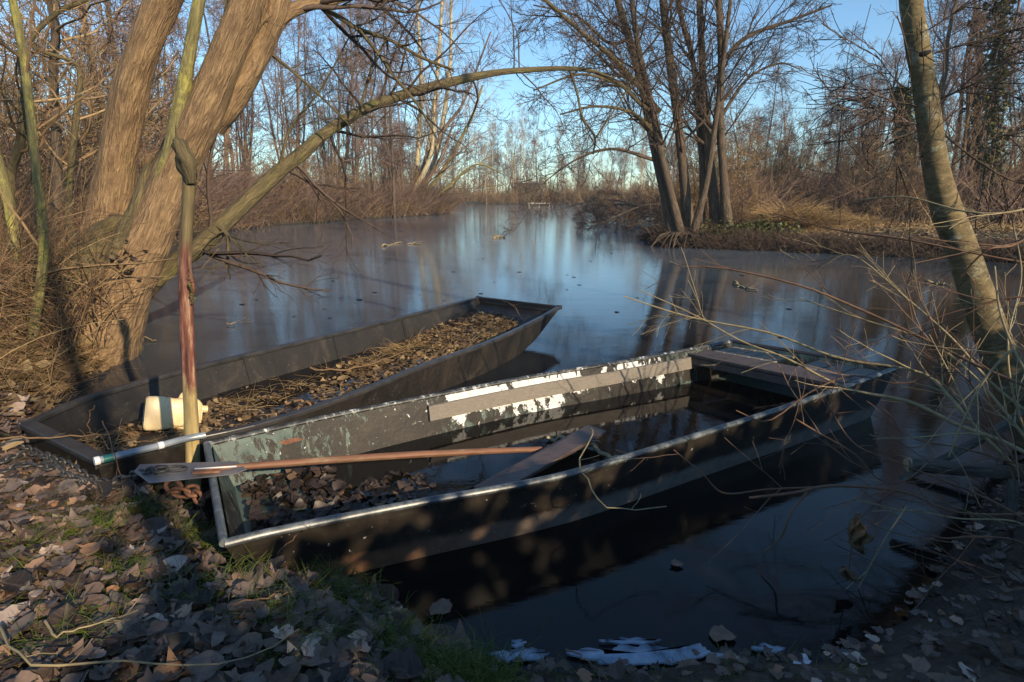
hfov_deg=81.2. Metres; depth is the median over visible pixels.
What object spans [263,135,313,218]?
bare shrub
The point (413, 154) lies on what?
bare tree
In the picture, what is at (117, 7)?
bare tree
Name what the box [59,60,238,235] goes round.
bare shrub
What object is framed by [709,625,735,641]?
fallen leaf
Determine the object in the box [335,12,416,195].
bare tree
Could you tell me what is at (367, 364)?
stick
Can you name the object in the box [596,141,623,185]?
bare tree
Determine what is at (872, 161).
bare shrub
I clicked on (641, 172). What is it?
bare tree
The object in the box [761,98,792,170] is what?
bare tree
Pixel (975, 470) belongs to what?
log
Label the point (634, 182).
bare shrub
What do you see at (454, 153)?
poplar clump
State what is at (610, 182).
bare shrub
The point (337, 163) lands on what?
bare shrub
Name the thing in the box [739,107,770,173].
bare tree
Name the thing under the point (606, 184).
bare shrub
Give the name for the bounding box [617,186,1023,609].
bare shrub
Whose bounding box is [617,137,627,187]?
birch tree
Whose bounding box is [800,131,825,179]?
bare tree
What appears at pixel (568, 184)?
bare shrub
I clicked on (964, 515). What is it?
undergrowth
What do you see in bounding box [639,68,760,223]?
bare shrub
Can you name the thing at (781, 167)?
bare shrub
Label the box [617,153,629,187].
bare tree
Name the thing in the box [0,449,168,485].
chain
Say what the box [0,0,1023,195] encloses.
sky
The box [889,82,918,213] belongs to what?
ivy clad tree
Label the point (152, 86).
bare shrub
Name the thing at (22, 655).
twig
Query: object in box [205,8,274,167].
bare tree
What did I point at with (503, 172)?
bare tree
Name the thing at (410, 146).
bare tree
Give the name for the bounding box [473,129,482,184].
bare tree
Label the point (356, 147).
bare tree
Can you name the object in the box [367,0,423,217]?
bare tree
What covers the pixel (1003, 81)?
bare tree
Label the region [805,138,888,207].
bare shrub
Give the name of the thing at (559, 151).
birch tree
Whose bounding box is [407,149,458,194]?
bare shrub
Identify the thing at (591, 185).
bare shrub
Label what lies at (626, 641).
ice sheet
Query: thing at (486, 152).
birch tree
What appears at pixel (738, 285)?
stick
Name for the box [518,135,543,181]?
bare tree
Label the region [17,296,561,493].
punt boat
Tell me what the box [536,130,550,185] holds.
bare tree
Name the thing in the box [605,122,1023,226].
undergrowth
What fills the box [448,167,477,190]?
bare shrub
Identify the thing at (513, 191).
bare shrub
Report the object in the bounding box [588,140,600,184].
birch tree
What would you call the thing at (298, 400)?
stick
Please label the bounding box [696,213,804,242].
bramble leaves
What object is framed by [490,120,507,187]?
bare tree
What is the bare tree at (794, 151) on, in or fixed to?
on the ground at (944, 661)
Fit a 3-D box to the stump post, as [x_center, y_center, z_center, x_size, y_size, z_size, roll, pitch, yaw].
[1.987,0.819,2.410,0.049,0.525,0.167,10,17,34]
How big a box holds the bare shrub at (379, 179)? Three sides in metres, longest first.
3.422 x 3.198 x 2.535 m
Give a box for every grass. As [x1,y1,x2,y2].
[0,274,146,407]
[0,434,895,681]
[733,213,1023,234]
[738,189,888,230]
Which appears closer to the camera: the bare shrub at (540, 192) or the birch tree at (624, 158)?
the bare shrub at (540, 192)
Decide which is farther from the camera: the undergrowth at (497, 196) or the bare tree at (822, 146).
the undergrowth at (497, 196)
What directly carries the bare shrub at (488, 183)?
on the ground at (944, 661)
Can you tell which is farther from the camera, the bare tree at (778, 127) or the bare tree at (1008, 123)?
the bare tree at (778, 127)
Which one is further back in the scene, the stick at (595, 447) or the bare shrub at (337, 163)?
the bare shrub at (337, 163)
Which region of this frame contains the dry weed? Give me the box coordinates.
[79,311,526,452]
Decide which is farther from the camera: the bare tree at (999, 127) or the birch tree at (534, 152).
the birch tree at (534, 152)
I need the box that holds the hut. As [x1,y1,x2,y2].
[512,183,538,200]
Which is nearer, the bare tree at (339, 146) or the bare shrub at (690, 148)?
the bare shrub at (690, 148)
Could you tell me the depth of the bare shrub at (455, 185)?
87.23 m
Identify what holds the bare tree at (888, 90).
on the ground at (944, 661)
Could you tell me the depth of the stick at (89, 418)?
3.38 m
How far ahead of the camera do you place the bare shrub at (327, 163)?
39.12 m
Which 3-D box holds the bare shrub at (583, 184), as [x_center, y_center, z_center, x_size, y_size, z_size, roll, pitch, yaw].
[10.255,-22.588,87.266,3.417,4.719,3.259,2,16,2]
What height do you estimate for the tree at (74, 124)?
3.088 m
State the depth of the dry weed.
4.63 m
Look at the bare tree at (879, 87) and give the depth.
31.62 m
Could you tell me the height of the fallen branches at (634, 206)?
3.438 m
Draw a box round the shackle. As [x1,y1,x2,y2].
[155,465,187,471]
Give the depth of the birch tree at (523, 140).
89.91 m
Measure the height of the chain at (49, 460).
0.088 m
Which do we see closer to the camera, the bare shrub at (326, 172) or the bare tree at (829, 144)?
the bare shrub at (326, 172)
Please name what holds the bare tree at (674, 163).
on the ground at (944, 661)
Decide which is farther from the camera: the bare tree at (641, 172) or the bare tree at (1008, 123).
the bare tree at (641, 172)
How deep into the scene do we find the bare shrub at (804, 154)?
33.54 m
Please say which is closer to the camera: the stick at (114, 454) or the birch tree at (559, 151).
the stick at (114, 454)
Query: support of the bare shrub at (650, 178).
on the ground at (944, 661)
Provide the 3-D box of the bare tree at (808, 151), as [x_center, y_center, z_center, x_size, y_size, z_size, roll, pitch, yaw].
[12.645,-8.970,26.477,3.019,7.218,2.248,-2,14,-10]
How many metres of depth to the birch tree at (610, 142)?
92.22 m
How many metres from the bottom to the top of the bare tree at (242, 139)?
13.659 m
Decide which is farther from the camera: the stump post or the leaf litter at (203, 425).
the leaf litter at (203, 425)
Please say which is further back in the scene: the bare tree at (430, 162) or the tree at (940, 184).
the bare tree at (430, 162)
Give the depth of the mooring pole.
2.68 m
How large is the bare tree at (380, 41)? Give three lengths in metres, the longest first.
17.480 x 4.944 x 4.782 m
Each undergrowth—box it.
[0,61,421,244]
[0,128,234,392]
[175,150,477,243]
[408,179,698,204]
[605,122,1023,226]
[634,221,1023,264]
[828,411,1023,677]
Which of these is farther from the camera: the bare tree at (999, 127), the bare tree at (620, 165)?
the bare tree at (620, 165)
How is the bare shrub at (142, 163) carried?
on the ground at (944, 661)
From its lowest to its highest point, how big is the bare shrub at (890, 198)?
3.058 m
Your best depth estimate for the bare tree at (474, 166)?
87.73 m
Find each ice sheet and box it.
[488,647,549,662]
[511,639,526,648]
[566,643,710,667]
[599,637,660,644]
[751,642,785,653]
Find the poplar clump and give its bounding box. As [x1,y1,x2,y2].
[393,0,519,207]
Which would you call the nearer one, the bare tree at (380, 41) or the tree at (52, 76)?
the tree at (52, 76)
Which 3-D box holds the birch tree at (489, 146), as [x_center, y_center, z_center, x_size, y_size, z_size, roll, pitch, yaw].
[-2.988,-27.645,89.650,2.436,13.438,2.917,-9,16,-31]
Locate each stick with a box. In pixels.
[0,433,125,439]
[86,405,95,435]
[102,420,145,490]
[277,506,327,554]
[284,399,311,404]
[310,351,405,370]
[381,239,401,246]
[498,299,524,322]
[546,434,619,458]
[579,427,666,510]
[732,280,758,290]
[924,279,951,285]
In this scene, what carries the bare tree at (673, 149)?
on the ground at (944, 661)
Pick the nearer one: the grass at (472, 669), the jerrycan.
the grass at (472, 669)
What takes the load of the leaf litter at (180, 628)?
on the ground at (944, 661)
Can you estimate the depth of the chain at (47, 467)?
2.56 m
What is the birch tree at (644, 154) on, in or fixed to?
on the ground at (944, 661)
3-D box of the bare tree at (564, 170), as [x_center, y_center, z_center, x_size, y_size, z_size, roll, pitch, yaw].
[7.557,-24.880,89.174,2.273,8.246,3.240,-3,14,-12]
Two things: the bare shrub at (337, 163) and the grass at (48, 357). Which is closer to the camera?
the grass at (48, 357)
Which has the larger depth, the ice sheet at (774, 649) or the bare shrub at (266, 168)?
the bare shrub at (266, 168)
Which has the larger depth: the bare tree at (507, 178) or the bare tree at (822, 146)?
the bare tree at (507, 178)
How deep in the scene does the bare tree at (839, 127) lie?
56.49 m
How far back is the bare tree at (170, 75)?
26.95 m
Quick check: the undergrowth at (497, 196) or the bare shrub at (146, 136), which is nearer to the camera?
the bare shrub at (146, 136)
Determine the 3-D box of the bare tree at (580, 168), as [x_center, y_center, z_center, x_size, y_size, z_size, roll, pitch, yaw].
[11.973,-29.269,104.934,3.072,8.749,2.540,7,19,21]
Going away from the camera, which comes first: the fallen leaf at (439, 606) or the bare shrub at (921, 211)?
the fallen leaf at (439, 606)
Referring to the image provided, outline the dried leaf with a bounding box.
[839,512,874,581]
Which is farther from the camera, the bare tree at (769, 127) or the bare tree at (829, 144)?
the bare tree at (829, 144)
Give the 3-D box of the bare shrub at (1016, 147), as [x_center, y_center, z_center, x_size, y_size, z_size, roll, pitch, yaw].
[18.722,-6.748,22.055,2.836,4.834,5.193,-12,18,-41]
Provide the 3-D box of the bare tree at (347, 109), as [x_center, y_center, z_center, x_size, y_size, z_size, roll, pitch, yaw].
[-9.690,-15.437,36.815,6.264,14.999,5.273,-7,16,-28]
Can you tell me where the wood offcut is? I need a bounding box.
[0,435,23,449]
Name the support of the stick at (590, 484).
on the punt boat at (685, 404)
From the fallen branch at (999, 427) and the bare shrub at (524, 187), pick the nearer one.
the fallen branch at (999, 427)
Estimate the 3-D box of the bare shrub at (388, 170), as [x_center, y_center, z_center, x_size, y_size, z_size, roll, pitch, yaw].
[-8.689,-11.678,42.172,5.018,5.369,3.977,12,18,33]
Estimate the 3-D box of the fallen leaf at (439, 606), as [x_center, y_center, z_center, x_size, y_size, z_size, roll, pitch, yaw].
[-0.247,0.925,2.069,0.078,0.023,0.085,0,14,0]
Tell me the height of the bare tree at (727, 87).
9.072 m
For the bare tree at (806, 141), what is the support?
on the ground at (944, 661)
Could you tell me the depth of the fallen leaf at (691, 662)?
1.77 m
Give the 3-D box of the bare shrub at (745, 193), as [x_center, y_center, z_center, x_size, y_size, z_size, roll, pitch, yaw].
[6.916,-5.264,18.526,2.517,4.024,2.936,0,14,0]
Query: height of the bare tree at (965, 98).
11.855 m
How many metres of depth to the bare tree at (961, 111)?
23.84 m
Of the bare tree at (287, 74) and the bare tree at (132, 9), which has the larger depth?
the bare tree at (287, 74)
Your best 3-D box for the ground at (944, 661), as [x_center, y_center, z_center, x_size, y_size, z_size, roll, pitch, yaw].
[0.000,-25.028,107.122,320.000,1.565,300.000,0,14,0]
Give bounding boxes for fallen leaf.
[392,491,404,501]
[429,598,451,615]
[671,559,683,565]
[675,658,700,667]
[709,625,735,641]
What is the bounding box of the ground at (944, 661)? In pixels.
[0,197,1023,681]
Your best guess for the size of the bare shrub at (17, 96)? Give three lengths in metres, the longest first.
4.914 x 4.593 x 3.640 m
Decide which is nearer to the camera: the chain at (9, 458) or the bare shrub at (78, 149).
the chain at (9, 458)
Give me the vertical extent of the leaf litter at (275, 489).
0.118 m
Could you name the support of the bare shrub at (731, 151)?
on the ground at (944, 661)
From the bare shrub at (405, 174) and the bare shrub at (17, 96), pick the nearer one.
the bare shrub at (17, 96)
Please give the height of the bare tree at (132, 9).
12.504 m
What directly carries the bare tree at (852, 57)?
on the ground at (944, 661)
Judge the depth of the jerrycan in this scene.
3.43 m
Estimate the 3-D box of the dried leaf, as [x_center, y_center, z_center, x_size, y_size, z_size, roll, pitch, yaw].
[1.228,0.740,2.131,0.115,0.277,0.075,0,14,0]
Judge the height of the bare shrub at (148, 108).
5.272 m
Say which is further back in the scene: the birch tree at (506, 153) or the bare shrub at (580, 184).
the birch tree at (506, 153)
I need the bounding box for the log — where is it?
[903,457,1023,480]
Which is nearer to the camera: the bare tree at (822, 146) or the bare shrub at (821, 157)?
the bare shrub at (821, 157)
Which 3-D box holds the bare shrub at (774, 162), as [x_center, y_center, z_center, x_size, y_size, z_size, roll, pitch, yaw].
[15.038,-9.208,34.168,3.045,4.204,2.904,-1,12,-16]
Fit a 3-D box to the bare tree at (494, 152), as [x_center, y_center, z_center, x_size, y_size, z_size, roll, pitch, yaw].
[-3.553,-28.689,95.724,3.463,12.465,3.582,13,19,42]
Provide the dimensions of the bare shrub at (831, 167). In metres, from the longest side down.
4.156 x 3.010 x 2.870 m
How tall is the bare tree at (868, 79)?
8.458 m
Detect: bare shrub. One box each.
[0,0,116,225]
[0,4,168,238]
[0,5,48,157]
[0,28,171,221]
[0,30,168,224]
[0,55,152,217]
[1,28,172,197]
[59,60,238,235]
[62,99,167,164]
[81,0,215,231]
[219,130,316,218]
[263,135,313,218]
[289,150,342,191]
[300,141,364,181]
[308,144,355,181]
[314,160,374,217]
[351,139,413,199]
[356,165,389,192]
[388,156,414,185]
[405,165,454,211]
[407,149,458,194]
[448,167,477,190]
[449,175,469,202]
[473,169,499,198]
[504,181,522,199]
[513,174,540,199]
[529,178,549,200]
[534,168,556,201]
[541,173,565,199]
[555,166,593,201]
[558,173,590,202]
[575,172,590,198]
[580,176,596,194]
[590,171,613,198]
[597,169,621,197]
[598,170,615,198]
[605,172,624,196]
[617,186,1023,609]
[630,175,649,198]
[633,170,657,187]
[636,174,656,191]
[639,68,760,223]
[664,124,768,223]
[687,92,759,216]
[687,112,771,226]
[726,110,837,208]
[726,142,782,205]
[751,126,818,202]
[759,146,805,190]
[775,131,841,189]
[798,136,848,181]
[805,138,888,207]
[812,157,859,178]
[839,136,923,224]
[848,107,950,215]
[865,111,959,223]
[947,91,1023,216]
[997,135,1023,215]
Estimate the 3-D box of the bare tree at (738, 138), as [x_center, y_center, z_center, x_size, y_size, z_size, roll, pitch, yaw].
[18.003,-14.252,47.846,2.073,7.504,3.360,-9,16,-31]
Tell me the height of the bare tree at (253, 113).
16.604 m
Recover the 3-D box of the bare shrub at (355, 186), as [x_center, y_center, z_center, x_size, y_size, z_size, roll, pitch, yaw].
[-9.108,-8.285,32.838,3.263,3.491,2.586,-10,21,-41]
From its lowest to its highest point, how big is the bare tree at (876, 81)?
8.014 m
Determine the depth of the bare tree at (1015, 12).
18.93 m
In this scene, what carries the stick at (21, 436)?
on the punt boat at (218, 378)
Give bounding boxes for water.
[54,204,1023,674]
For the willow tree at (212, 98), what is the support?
on the ground at (944, 661)
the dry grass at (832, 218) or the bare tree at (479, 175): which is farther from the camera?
the bare tree at (479, 175)
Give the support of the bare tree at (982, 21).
on the ground at (944, 661)
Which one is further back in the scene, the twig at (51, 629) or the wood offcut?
the wood offcut
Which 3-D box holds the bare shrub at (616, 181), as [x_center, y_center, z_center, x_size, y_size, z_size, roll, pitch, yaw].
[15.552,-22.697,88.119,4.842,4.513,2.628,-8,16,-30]
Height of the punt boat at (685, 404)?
0.430 m
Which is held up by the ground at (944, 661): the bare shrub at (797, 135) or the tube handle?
the bare shrub at (797, 135)
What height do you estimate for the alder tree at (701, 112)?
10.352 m
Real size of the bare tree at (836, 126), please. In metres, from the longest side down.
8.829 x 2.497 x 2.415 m
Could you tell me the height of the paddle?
0.264 m
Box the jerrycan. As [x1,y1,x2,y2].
[142,393,207,430]
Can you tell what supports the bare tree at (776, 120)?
on the ground at (944, 661)
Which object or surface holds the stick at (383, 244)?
in the water
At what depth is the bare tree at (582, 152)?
92.87 m
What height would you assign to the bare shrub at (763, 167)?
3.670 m
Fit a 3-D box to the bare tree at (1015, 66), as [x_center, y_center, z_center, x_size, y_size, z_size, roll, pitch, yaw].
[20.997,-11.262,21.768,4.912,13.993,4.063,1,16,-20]
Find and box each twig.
[0,625,298,668]
[44,594,141,637]
[229,589,313,605]
[565,649,607,681]
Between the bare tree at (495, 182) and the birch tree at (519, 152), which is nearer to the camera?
the bare tree at (495, 182)
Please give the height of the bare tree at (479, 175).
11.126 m
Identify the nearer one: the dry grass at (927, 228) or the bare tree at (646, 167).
the dry grass at (927, 228)
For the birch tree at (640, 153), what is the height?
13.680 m
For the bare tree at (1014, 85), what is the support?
on the ground at (944, 661)
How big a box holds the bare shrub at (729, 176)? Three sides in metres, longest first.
3.722 x 3.479 x 2.757 m
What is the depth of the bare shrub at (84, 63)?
12.33 m
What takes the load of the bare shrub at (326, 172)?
on the ground at (944, 661)
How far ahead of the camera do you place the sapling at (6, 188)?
4.76 m
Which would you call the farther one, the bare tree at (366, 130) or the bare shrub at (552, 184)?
the bare shrub at (552, 184)
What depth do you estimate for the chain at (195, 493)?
2.46 m
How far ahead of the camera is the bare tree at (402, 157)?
85.76 m
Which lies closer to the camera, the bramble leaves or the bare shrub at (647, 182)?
the bramble leaves
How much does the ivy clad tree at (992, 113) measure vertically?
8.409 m
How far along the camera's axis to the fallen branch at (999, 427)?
3.06 m
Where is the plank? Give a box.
[473,425,606,488]
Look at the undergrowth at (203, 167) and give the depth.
21.55 m
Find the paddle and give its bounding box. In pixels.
[134,447,542,483]
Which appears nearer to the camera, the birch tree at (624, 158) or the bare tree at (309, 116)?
the bare tree at (309, 116)
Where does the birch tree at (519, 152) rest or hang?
on the ground at (944, 661)
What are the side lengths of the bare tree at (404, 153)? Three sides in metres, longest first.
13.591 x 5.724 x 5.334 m
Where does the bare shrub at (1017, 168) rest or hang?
on the ground at (944, 661)
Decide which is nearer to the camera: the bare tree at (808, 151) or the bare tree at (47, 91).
the bare tree at (47, 91)
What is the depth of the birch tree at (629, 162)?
93.63 m
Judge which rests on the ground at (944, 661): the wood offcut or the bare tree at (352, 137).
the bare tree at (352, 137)
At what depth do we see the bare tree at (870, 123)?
41.84 m
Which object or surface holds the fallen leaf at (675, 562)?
on the water
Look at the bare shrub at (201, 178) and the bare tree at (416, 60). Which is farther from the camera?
the bare tree at (416, 60)
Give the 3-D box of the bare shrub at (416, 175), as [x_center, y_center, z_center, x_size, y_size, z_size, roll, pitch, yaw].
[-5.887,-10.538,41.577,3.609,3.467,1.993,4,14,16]
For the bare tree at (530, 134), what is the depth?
85.75 m
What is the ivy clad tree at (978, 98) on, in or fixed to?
on the ground at (944, 661)
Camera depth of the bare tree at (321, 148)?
36.78 m
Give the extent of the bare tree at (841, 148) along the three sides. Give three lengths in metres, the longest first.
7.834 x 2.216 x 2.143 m
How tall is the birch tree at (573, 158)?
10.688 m
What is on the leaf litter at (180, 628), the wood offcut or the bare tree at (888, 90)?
the wood offcut
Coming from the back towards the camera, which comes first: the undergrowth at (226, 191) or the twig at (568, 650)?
the undergrowth at (226, 191)
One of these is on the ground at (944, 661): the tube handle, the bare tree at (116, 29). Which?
the bare tree at (116, 29)
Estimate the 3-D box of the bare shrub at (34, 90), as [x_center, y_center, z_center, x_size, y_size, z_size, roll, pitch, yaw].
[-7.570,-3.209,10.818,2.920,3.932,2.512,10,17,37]
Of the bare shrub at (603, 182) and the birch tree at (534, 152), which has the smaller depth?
the bare shrub at (603, 182)
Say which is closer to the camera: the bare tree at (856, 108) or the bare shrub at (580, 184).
the bare tree at (856, 108)
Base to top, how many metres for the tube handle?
0.050 m
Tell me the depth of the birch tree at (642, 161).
84.78 m
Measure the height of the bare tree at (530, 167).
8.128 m
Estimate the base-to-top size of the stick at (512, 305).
0.211 m
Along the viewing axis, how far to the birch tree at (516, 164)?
92.65 m
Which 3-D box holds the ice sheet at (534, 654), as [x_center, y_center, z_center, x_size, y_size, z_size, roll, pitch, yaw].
[0.022,0.976,1.856,0.191,0.008,0.053,-1,14,-4]
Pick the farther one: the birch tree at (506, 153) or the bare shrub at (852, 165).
the birch tree at (506, 153)
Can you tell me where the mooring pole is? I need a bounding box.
[170,125,200,490]
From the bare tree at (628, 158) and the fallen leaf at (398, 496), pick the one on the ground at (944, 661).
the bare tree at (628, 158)
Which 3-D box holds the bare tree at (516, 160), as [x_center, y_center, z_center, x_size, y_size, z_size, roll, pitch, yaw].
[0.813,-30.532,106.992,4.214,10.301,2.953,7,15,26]
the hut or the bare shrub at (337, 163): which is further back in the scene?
the hut
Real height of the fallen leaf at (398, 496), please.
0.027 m
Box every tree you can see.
[0,0,115,270]
[0,0,179,243]
[0,0,193,135]
[0,0,200,269]
[0,0,694,366]
[0,35,94,125]
[61,0,162,142]
[61,0,181,150]
[74,0,223,140]
[75,1,156,145]
[123,0,257,178]
[169,3,222,162]
[199,0,283,177]
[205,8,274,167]
[217,91,269,175]
[223,0,323,191]
[263,0,322,170]
[291,10,349,182]
[295,0,400,179]
[299,42,360,183]
[313,10,375,189]
[327,0,378,214]
[328,38,380,195]
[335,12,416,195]
[339,0,382,213]
[354,1,411,186]
[355,37,427,185]
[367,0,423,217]
[388,124,409,180]
[392,110,414,180]
[401,111,422,179]
[405,120,423,182]
[416,124,459,184]
[427,122,449,184]
[442,131,460,189]
[452,143,477,200]
[460,126,489,203]
[471,134,496,188]
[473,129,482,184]
[480,137,489,203]
[483,109,500,190]
[486,122,501,189]
[486,147,501,192]
[490,0,841,248]
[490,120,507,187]
[494,152,514,194]
[497,127,513,189]
[500,147,518,185]
[501,112,518,192]
[501,127,514,193]
[503,121,530,196]
[508,143,526,189]
[511,148,519,181]
[513,100,531,178]
[515,119,527,174]
[515,138,536,182]
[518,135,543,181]
[525,154,539,178]
[526,111,544,198]
[528,127,543,182]
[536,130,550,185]
[552,131,567,187]
[553,118,566,200]
[557,150,570,200]
[564,128,593,184]
[570,130,580,187]
[573,148,586,184]
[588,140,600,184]
[596,123,606,177]
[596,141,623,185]
[601,139,613,176]
[612,138,632,188]
[615,138,637,185]
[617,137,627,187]
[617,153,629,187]
[626,110,639,178]
[631,110,651,189]
[633,121,647,183]
[636,146,656,185]
[637,151,647,185]
[638,130,649,180]
[666,110,691,183]
[667,139,678,179]
[710,66,767,176]
[725,112,758,171]
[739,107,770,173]
[741,43,792,175]
[741,104,771,179]
[753,102,779,165]
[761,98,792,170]
[766,54,842,206]
[767,132,781,164]
[768,105,795,174]
[776,142,798,181]
[787,0,1023,449]
[793,122,823,179]
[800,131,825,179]
[803,24,866,204]
[813,111,834,180]
[813,131,827,165]
[815,118,834,175]
[816,51,891,208]
[817,68,860,186]
[818,64,854,183]
[820,110,856,177]
[824,114,852,164]
[830,0,1014,219]
[840,81,871,181]
[841,37,910,191]
[844,63,883,172]
[853,76,891,169]
[862,39,907,165]
[885,0,970,176]
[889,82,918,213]
[890,0,1020,216]
[928,0,1023,217]
[949,44,989,170]
[954,4,1023,157]
[963,6,991,180]
[971,0,1019,219]
[990,1,1023,163]
[990,1,1023,176]
[991,98,1023,144]
[992,5,1023,123]
[999,54,1023,167]
[1001,58,1023,217]
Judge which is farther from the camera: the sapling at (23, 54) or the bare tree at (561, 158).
the bare tree at (561, 158)
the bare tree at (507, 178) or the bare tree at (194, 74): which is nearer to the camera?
the bare tree at (194, 74)
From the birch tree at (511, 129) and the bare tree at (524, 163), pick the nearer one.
the birch tree at (511, 129)
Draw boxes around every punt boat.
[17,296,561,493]
[203,339,897,575]
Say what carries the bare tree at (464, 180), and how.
on the ground at (944, 661)
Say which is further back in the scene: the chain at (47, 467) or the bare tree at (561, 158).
the bare tree at (561, 158)
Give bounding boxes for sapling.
[0,0,174,339]
[0,151,24,293]
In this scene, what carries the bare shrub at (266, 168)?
on the ground at (944, 661)
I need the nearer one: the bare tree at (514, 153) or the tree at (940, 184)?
the tree at (940, 184)
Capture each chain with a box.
[0,443,96,486]
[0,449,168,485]
[0,461,117,489]
[163,480,220,506]
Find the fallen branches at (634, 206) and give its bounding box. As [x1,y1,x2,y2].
[558,182,680,231]
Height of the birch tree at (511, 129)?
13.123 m
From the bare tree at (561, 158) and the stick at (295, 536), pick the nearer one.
the stick at (295, 536)
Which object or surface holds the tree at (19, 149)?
on the ground at (944, 661)
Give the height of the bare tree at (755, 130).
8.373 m
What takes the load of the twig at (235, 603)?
on the leaf litter at (180, 628)
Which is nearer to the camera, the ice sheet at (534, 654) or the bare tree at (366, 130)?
the ice sheet at (534, 654)
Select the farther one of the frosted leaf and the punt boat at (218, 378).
the punt boat at (218, 378)
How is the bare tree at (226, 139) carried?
on the ground at (944, 661)
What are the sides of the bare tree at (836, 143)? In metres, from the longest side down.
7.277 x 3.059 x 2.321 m
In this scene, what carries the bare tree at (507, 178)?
on the ground at (944, 661)
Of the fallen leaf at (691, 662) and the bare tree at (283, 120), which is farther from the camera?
the bare tree at (283, 120)
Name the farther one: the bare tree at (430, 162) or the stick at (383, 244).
the bare tree at (430, 162)
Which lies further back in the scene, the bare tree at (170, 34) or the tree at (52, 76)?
the bare tree at (170, 34)
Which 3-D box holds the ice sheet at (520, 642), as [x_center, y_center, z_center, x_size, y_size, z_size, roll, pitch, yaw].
[0.022,0.965,1.900,0.050,0.008,0.037,0,14,0]
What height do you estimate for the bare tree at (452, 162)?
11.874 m
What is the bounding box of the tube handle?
[93,432,205,465]
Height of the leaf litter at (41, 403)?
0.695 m
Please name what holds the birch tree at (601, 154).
on the ground at (944, 661)
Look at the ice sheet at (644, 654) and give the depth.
1.85 m
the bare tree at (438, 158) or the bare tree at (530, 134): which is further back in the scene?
the bare tree at (438, 158)
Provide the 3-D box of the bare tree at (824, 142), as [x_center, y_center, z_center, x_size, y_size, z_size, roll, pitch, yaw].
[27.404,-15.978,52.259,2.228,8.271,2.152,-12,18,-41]
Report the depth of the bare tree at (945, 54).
21.33 m
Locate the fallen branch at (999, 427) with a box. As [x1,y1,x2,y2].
[897,406,1023,479]
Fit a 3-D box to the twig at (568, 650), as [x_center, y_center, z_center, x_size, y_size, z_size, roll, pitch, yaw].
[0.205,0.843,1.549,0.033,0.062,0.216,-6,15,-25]
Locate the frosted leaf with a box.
[793,653,811,663]
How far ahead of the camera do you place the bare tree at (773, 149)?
49.42 m
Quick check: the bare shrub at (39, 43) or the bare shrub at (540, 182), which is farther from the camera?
the bare shrub at (540, 182)
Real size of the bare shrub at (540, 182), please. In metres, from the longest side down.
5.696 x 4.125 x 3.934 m
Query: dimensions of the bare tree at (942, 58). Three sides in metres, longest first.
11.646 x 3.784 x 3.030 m
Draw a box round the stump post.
[1002,479,1020,523]
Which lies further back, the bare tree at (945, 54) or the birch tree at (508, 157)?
the birch tree at (508, 157)
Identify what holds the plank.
in the punt boat at (685, 404)
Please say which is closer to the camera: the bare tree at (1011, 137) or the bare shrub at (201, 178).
the bare shrub at (201, 178)
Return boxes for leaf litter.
[0,215,1023,417]
[0,390,1023,681]
[77,308,520,452]
[240,464,438,531]
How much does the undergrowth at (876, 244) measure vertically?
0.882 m
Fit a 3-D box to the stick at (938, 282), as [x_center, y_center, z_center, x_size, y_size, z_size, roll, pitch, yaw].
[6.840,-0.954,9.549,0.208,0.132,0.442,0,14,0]
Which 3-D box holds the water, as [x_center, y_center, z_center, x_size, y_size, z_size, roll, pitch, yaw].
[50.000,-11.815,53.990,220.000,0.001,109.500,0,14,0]
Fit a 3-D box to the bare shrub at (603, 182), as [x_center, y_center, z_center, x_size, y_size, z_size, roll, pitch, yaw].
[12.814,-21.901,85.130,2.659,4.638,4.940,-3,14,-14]

